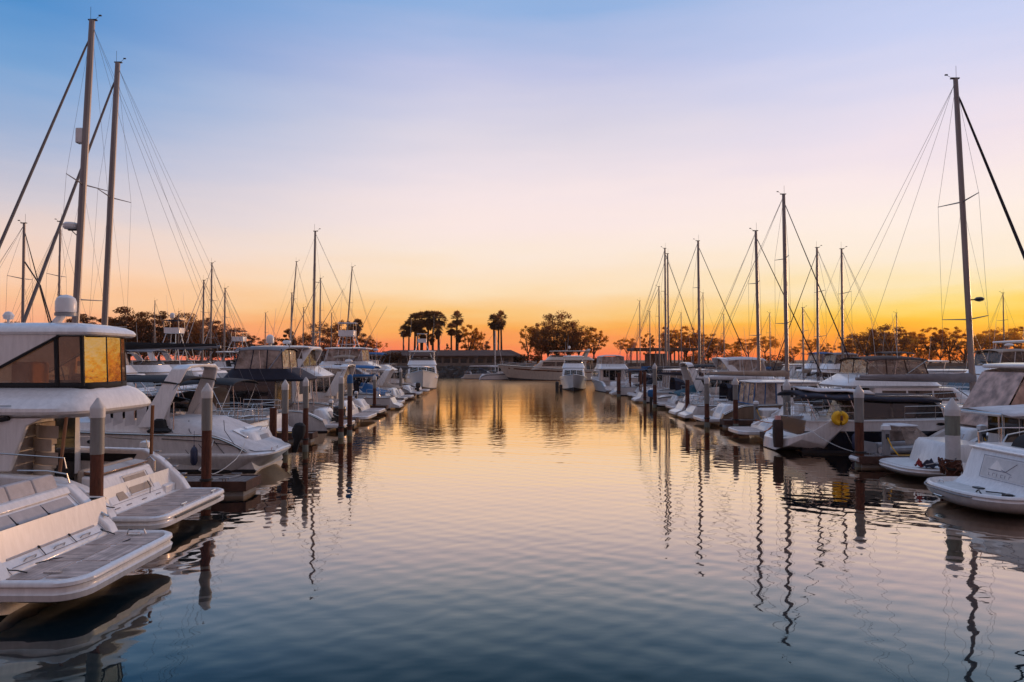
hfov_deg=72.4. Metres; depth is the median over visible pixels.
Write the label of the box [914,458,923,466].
folded cloth
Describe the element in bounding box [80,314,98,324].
pine tree
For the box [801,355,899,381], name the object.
cabin cruiser
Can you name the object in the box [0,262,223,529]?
flybridge yacht
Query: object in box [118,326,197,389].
cabin cruiser
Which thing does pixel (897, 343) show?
sailboat
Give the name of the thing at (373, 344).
open tree
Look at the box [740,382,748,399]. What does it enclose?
window
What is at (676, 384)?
sailboat
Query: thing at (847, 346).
eucalyptus tree
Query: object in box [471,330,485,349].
open tree
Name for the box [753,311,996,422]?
cabin cruiser
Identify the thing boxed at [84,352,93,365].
window
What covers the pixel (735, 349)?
open tree
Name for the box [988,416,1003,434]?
window
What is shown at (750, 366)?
window
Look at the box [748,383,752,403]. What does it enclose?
window
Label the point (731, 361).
window
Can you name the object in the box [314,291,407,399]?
cabin cruiser
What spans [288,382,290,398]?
window
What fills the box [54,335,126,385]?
window frame
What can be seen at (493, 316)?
palm tree
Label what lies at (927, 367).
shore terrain
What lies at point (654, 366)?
dock pile
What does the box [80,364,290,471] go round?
cabin cruiser
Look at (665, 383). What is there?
cabin cruiser
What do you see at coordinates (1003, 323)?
sailboat
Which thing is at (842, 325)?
sailboat
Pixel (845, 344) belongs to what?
flat topped tree
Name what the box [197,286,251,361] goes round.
sailboat
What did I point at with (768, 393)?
window
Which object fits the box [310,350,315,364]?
window
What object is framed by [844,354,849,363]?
window
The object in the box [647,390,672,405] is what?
motor skiff
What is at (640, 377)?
dock pile
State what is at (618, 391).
dock pile
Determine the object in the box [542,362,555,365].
window
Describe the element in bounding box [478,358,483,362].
window
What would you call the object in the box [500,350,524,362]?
lodge building
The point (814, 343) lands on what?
flat topped tree
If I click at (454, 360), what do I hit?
window
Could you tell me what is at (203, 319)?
sailboat
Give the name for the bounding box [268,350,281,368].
window
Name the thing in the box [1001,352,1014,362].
window
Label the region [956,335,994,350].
flat topped tree
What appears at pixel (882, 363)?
cabin cruiser
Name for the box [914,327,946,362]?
open tree
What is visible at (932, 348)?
eucalyptus tree
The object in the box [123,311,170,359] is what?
pine tree
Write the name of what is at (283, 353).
window
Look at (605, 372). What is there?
window
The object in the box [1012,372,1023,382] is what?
window
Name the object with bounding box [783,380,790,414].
dock pile
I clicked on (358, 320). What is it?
palm tree
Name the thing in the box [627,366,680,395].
cabin cruiser
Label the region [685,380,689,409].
dock pile
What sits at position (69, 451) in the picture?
door
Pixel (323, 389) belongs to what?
cabin cruiser
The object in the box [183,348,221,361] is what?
shrub
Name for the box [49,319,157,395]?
cabin cruiser
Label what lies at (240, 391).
window
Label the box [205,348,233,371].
cabin cruiser
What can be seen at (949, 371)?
cabin cruiser
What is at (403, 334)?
palm tree
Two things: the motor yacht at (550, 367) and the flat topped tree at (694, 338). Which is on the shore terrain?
the flat topped tree at (694, 338)
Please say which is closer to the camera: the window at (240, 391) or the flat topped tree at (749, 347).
the window at (240, 391)
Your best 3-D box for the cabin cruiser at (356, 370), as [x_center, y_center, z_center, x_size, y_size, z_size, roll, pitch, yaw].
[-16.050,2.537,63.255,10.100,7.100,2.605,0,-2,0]
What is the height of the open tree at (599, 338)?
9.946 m
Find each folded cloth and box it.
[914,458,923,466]
[923,458,938,468]
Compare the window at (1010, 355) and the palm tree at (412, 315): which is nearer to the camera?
the window at (1010, 355)
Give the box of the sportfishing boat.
[400,325,443,389]
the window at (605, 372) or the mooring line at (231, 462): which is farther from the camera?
the window at (605, 372)
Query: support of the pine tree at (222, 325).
on the shore terrain
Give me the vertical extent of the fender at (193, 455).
1.210 m
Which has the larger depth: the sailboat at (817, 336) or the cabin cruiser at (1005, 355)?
the sailboat at (817, 336)
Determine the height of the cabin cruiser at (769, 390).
5.400 m
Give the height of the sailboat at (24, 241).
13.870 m
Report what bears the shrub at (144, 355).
on the shore terrain
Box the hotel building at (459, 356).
[369,350,516,362]
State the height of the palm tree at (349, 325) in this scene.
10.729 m
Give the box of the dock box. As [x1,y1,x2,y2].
[758,408,778,419]
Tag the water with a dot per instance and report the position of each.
(488, 530)
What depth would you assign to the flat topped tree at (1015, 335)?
167.64 m
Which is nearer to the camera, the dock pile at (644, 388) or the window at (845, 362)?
the dock pile at (644, 388)
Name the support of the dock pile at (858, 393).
in the water
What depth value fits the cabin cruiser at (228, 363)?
82.61 m
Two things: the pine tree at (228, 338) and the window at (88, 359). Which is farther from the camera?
the pine tree at (228, 338)
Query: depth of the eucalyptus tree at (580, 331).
179.43 m
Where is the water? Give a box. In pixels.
[0,378,1023,681]
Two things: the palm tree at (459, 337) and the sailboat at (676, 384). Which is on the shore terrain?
the palm tree at (459, 337)
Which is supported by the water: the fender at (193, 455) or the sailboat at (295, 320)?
the sailboat at (295, 320)
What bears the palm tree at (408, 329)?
on the shore terrain
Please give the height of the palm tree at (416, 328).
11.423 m
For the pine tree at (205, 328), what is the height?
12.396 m
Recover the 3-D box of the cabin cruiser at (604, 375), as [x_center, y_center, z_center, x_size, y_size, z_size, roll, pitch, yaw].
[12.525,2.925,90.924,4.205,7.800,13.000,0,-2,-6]
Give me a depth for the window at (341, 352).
64.39 m
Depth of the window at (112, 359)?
55.84 m
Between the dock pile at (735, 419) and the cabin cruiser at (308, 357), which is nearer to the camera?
the dock pile at (735, 419)
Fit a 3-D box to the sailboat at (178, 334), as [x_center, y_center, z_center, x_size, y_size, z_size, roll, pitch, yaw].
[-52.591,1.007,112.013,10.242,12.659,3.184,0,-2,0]
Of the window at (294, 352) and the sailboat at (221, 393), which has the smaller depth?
the sailboat at (221, 393)
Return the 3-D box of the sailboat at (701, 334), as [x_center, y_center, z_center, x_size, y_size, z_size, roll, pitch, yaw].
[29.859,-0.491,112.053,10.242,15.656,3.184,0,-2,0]
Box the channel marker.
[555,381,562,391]
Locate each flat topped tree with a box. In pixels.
[613,337,636,362]
[660,335,692,361]
[686,333,720,346]
[704,339,729,356]
[735,338,756,362]
[753,336,780,362]
[781,346,801,357]
[798,339,819,352]
[838,342,856,351]
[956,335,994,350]
[976,327,1022,348]
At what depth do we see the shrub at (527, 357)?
166.83 m
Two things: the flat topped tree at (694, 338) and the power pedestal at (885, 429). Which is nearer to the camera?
the power pedestal at (885, 429)
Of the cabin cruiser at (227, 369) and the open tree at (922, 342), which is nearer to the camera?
the cabin cruiser at (227, 369)
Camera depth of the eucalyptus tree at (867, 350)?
169.72 m
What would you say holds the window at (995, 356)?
in the cabin cruiser at (1005, 355)
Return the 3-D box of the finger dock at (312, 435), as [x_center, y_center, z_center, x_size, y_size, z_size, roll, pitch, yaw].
[-15.475,4.787,34.135,11.750,0.849,0.900,0,-2,0]
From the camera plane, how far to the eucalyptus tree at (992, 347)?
180.26 m
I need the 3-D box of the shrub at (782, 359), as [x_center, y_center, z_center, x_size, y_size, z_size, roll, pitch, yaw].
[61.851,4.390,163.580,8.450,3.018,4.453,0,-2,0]
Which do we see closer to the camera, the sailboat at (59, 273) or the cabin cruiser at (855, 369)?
the sailboat at (59, 273)
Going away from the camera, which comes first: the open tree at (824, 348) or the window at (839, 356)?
the window at (839, 356)
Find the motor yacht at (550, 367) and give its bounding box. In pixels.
[497,346,593,379]
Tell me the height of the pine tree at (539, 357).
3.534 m
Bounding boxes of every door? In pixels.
[54,418,74,480]
[116,491,128,500]
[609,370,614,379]
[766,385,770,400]
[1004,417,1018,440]
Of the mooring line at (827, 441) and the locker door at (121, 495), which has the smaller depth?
the locker door at (121, 495)
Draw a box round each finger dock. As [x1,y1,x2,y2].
[183,473,260,495]
[277,431,317,442]
[344,416,358,425]
[370,404,387,411]
[404,392,415,397]
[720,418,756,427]
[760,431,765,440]
[850,452,909,467]
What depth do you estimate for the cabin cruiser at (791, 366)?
86.38 m
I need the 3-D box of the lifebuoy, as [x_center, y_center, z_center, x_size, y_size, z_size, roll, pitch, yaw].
[14.000,3.742,29.633,0.919,1.571,0.285,0,-2,0]
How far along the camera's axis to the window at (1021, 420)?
23.75 m
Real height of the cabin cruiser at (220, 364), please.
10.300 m
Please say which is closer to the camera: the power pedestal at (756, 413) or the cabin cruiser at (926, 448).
the cabin cruiser at (926, 448)
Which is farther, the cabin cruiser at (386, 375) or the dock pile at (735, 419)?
the cabin cruiser at (386, 375)
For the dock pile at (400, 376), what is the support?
in the water
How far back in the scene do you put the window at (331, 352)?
64.36 m
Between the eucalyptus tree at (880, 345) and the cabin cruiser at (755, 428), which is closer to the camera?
the cabin cruiser at (755, 428)
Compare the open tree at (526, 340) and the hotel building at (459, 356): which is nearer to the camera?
the hotel building at (459, 356)
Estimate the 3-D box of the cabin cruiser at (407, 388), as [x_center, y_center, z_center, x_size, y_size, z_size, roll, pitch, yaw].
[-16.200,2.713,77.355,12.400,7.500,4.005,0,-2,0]
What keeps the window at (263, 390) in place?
in the cabin cruiser at (277, 372)
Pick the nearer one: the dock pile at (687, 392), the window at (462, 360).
the dock pile at (687, 392)
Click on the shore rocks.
(450, 372)
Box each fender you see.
[190,445,197,465]
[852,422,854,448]
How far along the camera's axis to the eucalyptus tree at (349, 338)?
177.07 m
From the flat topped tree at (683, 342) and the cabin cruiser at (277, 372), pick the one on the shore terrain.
the flat topped tree at (683, 342)
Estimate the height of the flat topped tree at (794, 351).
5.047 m
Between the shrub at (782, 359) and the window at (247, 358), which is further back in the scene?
the shrub at (782, 359)
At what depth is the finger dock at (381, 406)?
53.49 m
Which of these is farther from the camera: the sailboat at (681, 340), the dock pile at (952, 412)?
the sailboat at (681, 340)
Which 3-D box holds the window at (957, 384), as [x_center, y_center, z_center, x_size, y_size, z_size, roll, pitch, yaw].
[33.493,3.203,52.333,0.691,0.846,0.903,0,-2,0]
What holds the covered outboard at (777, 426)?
attached to the sailboat at (880, 409)
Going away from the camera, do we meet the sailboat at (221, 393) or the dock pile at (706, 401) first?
the sailboat at (221, 393)
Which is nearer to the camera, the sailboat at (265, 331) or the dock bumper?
the dock bumper
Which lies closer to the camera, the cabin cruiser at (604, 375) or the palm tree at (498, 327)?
the cabin cruiser at (604, 375)
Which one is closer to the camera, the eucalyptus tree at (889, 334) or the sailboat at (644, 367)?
the sailboat at (644, 367)
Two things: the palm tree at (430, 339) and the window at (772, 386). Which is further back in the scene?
the palm tree at (430, 339)
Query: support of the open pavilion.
on the shore terrain
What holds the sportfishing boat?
on the water
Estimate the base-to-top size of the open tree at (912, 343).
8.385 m
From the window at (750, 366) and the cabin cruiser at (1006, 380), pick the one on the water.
the cabin cruiser at (1006, 380)
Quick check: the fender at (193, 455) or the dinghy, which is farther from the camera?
the dinghy
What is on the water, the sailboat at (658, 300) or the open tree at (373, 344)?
the sailboat at (658, 300)
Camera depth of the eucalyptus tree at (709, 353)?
169.21 m
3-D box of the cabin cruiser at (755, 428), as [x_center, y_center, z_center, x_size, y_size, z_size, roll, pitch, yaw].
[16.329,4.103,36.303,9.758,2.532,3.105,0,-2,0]
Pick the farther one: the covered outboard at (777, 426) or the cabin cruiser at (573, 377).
the cabin cruiser at (573, 377)
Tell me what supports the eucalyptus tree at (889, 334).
on the shore terrain
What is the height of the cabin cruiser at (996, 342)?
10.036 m
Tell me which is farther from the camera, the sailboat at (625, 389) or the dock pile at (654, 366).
the sailboat at (625, 389)
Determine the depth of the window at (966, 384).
51.39 m
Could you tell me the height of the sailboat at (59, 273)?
15.370 m
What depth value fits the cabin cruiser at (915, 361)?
63.74 m
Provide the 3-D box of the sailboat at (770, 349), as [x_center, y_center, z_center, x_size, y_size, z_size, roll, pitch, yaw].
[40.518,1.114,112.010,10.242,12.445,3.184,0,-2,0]
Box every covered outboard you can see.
[292,422,305,452]
[772,415,782,447]
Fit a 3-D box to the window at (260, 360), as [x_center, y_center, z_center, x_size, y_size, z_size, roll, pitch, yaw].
[-14.088,1.009,38.975,0.867,1.050,0.064,0,-2,0]
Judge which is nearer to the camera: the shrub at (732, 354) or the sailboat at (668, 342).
the sailboat at (668, 342)
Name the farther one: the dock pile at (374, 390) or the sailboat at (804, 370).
the sailboat at (804, 370)
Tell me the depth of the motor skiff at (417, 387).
81.18 m
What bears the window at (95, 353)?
in the cabin cruiser at (113, 366)
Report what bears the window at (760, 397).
in the cabin cruiser at (769, 390)
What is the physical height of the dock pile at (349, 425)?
6.226 m
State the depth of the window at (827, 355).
80.81 m
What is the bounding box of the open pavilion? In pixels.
[627,348,697,365]
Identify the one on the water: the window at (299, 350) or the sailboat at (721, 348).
the sailboat at (721, 348)
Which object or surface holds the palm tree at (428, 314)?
on the shore terrain
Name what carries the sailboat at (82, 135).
on the water
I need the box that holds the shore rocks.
[393,365,783,377]
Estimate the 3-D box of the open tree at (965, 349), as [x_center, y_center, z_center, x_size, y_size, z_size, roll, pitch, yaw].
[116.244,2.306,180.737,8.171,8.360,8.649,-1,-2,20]
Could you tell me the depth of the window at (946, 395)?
37.40 m
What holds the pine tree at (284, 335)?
on the shore terrain
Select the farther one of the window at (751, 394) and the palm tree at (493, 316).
the palm tree at (493, 316)
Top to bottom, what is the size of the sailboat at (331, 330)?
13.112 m
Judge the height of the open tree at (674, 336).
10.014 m
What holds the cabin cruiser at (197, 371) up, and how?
on the water
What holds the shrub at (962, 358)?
on the shore terrain
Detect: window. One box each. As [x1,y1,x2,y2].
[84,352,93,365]
[88,351,96,364]
[108,351,117,364]
[229,386,247,399]
[235,350,252,368]
[249,386,267,399]
[251,350,266,368]
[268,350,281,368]
[277,383,281,400]
[282,350,288,368]
[286,349,302,366]
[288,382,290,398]
[290,350,296,366]
[299,381,302,393]
[303,349,309,366]
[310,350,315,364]
[325,350,337,360]
[337,350,349,360]
[350,350,361,360]
[435,358,441,362]
[443,358,449,362]
[452,358,458,362]
[460,358,466,362]
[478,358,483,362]
[485,358,491,362]
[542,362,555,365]
[602,356,612,362]
[603,370,608,376]
[613,356,623,362]
[729,360,739,370]
[739,383,744,401]
[740,360,752,370]
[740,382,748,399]
[744,383,749,402]
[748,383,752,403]
[750,383,757,397]
[753,360,765,370]
[754,384,764,403]
[765,384,775,403]
[771,385,774,397]
[824,354,830,362]
[830,354,835,363]
[835,355,840,363]
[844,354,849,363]
[851,355,857,363]
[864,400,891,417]
[882,391,905,392]
[892,402,943,417]
[908,391,932,395]
[934,391,958,400]
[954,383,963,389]
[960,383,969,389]
[974,352,987,364]
[987,351,1000,362]
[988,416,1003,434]
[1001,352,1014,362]
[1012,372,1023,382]
[1015,352,1023,362]
[1020,419,1023,434]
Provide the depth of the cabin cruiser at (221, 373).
72.68 m
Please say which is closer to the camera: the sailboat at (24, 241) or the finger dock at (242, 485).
the finger dock at (242, 485)
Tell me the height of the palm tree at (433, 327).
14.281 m
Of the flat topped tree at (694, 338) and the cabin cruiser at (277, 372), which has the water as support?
the cabin cruiser at (277, 372)
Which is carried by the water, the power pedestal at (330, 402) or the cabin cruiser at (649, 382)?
the cabin cruiser at (649, 382)
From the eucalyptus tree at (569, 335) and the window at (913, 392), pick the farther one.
the eucalyptus tree at (569, 335)
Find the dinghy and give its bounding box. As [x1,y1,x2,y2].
[864,423,927,453]
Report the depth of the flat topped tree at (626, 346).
181.45 m
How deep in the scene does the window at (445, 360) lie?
162.87 m
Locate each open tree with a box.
[369,340,387,351]
[459,324,483,349]
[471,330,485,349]
[519,325,537,362]
[583,328,608,358]
[641,333,654,354]
[660,327,685,362]
[675,326,697,359]
[725,342,741,356]
[819,343,835,352]
[883,333,919,351]
[894,329,926,362]
[907,335,938,362]
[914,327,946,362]
[932,326,965,362]
[947,335,978,358]
[1005,326,1023,348]
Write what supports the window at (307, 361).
in the cabin cruiser at (308, 357)
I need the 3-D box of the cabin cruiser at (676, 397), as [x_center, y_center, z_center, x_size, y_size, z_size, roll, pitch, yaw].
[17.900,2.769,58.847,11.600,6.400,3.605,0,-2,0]
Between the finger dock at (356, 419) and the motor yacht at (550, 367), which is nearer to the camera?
the finger dock at (356, 419)
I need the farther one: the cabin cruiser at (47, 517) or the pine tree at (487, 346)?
the pine tree at (487, 346)
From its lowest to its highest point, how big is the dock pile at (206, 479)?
6.324 m
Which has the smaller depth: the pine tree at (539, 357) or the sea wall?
the sea wall
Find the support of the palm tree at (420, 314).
on the shore terrain
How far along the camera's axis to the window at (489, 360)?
162.87 m
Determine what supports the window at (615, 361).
in the cabin cruiser at (604, 375)
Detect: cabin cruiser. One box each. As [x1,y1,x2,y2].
[0,470,172,614]
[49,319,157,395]
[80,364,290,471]
[88,348,195,391]
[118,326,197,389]
[132,360,197,386]
[147,295,202,376]
[150,312,354,431]
[157,278,376,419]
[173,339,227,377]
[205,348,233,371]
[207,321,250,368]
[226,345,239,366]
[312,340,384,412]
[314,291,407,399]
[319,333,368,380]
[353,339,404,402]
[366,340,422,394]
[367,351,413,397]
[389,350,429,391]
[479,366,508,379]
[560,345,586,390]
[591,355,632,392]
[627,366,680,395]
[627,369,666,392]
[632,346,713,396]
[657,340,726,405]
[665,332,841,408]
[693,344,820,425]
[728,396,832,437]
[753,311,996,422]
[776,348,830,379]
[777,340,864,380]
[778,347,837,378]
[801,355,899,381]
[810,367,863,379]
[820,334,925,385]
[879,404,1023,477]
[897,343,948,367]
[920,355,967,373]
[922,331,1023,386]
[924,427,1023,514]
[929,363,1023,441]
[944,326,1023,393]
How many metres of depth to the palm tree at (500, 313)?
175.63 m
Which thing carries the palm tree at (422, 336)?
on the shore terrain
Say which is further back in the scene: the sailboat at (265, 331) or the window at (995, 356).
the sailboat at (265, 331)
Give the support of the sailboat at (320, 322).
on the water
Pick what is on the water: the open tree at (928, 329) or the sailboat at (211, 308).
the sailboat at (211, 308)
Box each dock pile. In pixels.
[89,398,105,495]
[199,383,212,486]
[269,408,276,437]
[281,380,288,454]
[302,377,308,451]
[338,376,343,437]
[346,374,352,435]
[372,374,376,405]
[399,368,401,386]
[616,373,620,396]
[639,371,641,390]
[643,372,646,403]
[652,363,656,407]
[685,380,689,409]
[704,377,709,426]
[732,377,738,425]
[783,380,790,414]
[853,385,865,466]
[944,398,960,475]
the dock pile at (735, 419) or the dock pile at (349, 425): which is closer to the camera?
the dock pile at (349, 425)
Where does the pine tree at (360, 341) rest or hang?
on the shore terrain
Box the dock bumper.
[849,455,858,461]
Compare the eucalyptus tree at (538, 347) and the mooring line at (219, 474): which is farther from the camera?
the eucalyptus tree at (538, 347)
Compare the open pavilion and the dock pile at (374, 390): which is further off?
the open pavilion
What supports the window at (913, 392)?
in the cabin cruiser at (849, 381)
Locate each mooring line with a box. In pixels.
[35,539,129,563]
[199,439,240,478]
[212,443,244,474]
[805,426,852,451]
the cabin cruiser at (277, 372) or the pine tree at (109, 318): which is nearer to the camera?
the cabin cruiser at (277, 372)
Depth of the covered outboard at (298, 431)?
27.77 m
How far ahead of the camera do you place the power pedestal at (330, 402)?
42.41 m
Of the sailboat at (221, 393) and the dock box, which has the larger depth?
the dock box
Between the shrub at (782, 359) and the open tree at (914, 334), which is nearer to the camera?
the shrub at (782, 359)
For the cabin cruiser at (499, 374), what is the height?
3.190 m
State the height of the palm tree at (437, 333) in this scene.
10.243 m
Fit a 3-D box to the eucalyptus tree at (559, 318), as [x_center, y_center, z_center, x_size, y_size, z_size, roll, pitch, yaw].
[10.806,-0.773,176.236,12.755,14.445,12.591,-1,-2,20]
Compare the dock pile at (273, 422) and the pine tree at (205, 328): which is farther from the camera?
the pine tree at (205, 328)
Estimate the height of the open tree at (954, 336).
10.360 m
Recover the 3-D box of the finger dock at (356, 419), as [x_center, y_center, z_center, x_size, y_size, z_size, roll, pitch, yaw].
[-15.375,5.011,42.532,11.950,0.849,0.900,0,-2,0]
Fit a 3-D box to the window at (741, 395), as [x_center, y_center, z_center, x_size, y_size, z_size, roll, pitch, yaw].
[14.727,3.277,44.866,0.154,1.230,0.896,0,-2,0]
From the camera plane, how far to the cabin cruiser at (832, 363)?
78.60 m
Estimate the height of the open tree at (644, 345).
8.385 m
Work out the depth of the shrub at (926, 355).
165.13 m
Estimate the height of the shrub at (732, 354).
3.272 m
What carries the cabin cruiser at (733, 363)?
on the water
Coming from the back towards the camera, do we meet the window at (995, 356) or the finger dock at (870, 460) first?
the window at (995, 356)
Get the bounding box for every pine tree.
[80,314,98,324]
[96,317,120,355]
[107,306,155,362]
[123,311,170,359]
[139,311,179,360]
[155,317,191,359]
[162,313,205,360]
[187,320,216,360]
[189,318,229,362]
[208,323,237,361]
[218,328,251,358]
[243,336,263,357]
[260,337,277,345]
[276,328,296,345]
[354,333,375,358]
[480,341,490,349]
[528,352,542,362]
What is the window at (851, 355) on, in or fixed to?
in the cabin cruiser at (832, 363)
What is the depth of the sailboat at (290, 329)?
96.14 m
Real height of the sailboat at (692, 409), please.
16.270 m
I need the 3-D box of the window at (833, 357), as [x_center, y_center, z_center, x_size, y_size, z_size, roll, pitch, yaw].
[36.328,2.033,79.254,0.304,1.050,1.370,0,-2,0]
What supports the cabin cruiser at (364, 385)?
on the water
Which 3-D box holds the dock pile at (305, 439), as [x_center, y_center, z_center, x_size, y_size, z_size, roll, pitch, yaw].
[-8.996,4.693,30.486,0.305,6.243,0.297,0,-2,0]
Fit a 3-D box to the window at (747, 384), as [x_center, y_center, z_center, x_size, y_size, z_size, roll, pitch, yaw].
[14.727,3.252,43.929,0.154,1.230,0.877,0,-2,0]
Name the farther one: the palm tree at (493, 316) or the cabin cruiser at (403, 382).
the palm tree at (493, 316)
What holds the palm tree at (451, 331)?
on the shore terrain
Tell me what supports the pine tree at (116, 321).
on the shore terrain
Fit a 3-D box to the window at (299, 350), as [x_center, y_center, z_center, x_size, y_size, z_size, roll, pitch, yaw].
[-13.822,1.081,44.475,1.073,1.100,0.064,0,-2,0]
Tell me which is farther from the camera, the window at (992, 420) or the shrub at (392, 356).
the shrub at (392, 356)
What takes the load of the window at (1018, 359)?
in the cabin cruiser at (1005, 355)
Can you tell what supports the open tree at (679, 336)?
on the shore terrain
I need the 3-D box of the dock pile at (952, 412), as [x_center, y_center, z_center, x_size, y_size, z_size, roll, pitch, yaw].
[14.023,4.700,22.233,0.525,5.789,0.511,0,-2,0]
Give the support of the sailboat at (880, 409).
on the water
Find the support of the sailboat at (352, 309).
on the water
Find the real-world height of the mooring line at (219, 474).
0.794 m
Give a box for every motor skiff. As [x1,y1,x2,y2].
[394,375,420,391]
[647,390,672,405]
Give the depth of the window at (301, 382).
45.18 m
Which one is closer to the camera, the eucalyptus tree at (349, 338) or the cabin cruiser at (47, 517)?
the cabin cruiser at (47, 517)
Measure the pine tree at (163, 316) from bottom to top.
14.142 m
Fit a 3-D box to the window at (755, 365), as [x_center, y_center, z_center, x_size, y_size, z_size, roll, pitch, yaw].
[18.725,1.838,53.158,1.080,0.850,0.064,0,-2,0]
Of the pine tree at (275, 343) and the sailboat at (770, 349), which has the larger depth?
the pine tree at (275, 343)
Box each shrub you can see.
[128,340,163,359]
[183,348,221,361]
[379,350,401,362]
[514,354,535,362]
[586,357,604,362]
[680,353,710,362]
[720,353,747,361]
[760,354,794,362]
[905,349,938,362]
[943,352,967,362]
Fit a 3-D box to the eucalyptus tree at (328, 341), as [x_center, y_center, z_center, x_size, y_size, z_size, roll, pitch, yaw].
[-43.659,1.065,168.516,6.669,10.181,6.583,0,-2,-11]
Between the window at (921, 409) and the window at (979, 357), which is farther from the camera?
the window at (979, 357)
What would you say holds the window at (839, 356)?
in the cabin cruiser at (832, 363)
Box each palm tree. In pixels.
[348,324,357,346]
[352,318,363,346]
[399,326,406,349]
[402,320,413,349]
[407,312,419,349]
[411,320,424,349]
[414,311,426,349]
[419,329,427,349]
[422,310,437,349]
[427,334,435,349]
[429,311,448,349]
[431,311,438,349]
[432,324,443,349]
[446,322,457,349]
[451,310,463,349]
[453,329,462,349]
[487,313,500,349]
[493,316,505,349]
[496,310,507,349]
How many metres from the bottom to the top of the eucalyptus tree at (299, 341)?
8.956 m
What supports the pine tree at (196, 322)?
on the shore terrain
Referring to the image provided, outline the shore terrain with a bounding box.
[117,360,967,377]
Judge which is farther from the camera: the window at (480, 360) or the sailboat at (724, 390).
the window at (480, 360)
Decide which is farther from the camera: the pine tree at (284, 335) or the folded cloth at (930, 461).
the pine tree at (284, 335)
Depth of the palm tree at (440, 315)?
174.00 m
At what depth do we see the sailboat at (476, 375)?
145.33 m
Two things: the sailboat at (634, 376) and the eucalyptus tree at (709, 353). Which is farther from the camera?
the eucalyptus tree at (709, 353)
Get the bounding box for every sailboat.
[0,15,281,439]
[0,214,64,379]
[11,220,98,358]
[21,51,292,430]
[141,300,176,359]
[159,308,200,358]
[173,278,242,360]
[180,258,244,369]
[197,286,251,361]
[249,313,280,353]
[273,261,322,361]
[274,293,323,360]
[275,224,403,408]
[293,306,322,354]
[299,279,350,363]
[321,313,344,346]
[322,265,380,361]
[461,331,502,378]
[609,246,707,395]
[612,253,703,390]
[622,301,661,382]
[625,286,685,384]
[626,311,667,375]
[631,235,746,402]
[660,314,697,366]
[669,228,828,414]
[677,191,855,419]
[677,295,706,368]
[702,314,739,368]
[750,313,784,377]
[763,74,1023,453]
[773,241,869,386]
[780,303,828,379]
[792,246,897,388]
[878,313,911,355]
[979,291,1022,348]
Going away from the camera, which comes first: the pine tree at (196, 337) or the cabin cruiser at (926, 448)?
the cabin cruiser at (926, 448)
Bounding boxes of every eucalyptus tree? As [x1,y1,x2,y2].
[293,332,311,345]
[304,321,336,346]
[317,326,343,354]
[328,319,355,346]
[524,321,556,355]
[532,327,563,356]
[533,310,581,354]
[553,325,588,354]
[564,320,597,355]
[694,336,721,362]
[844,333,873,355]
[846,327,884,355]
[861,331,893,355]
[866,323,910,355]
[922,335,960,362]
[974,333,1014,350]
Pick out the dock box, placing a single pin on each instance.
(765, 412)
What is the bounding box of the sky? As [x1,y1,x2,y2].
[0,0,1023,359]
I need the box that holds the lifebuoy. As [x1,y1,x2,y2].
[831,411,851,443]
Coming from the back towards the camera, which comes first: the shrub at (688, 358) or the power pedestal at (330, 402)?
the shrub at (688, 358)
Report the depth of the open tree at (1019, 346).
174.81 m
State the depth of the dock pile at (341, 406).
35.82 m
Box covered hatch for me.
[147,419,170,432]
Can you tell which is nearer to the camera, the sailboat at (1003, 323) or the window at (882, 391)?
the window at (882, 391)
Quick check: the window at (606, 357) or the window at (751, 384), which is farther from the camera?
the window at (606, 357)
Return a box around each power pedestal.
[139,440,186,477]
[328,400,333,408]
[753,401,761,419]
[880,424,909,455]
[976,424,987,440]
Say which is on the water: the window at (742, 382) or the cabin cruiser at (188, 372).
the cabin cruiser at (188, 372)
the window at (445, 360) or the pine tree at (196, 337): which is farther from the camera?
the pine tree at (196, 337)
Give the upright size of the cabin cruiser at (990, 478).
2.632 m
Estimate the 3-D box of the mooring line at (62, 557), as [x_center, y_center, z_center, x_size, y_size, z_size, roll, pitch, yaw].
[-7.716,3.686,12.101,0.038,0.185,2.442,-1,-2,26]
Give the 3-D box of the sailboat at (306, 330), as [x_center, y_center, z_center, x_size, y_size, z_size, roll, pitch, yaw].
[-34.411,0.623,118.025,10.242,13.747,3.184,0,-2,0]
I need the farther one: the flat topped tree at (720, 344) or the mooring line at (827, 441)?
the flat topped tree at (720, 344)
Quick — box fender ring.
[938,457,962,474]
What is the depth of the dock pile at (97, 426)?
14.59 m
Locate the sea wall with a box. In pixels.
[130,363,967,365]
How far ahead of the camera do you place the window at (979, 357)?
53.21 m
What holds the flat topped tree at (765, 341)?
on the shore terrain
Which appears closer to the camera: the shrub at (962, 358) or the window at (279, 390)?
the window at (279, 390)

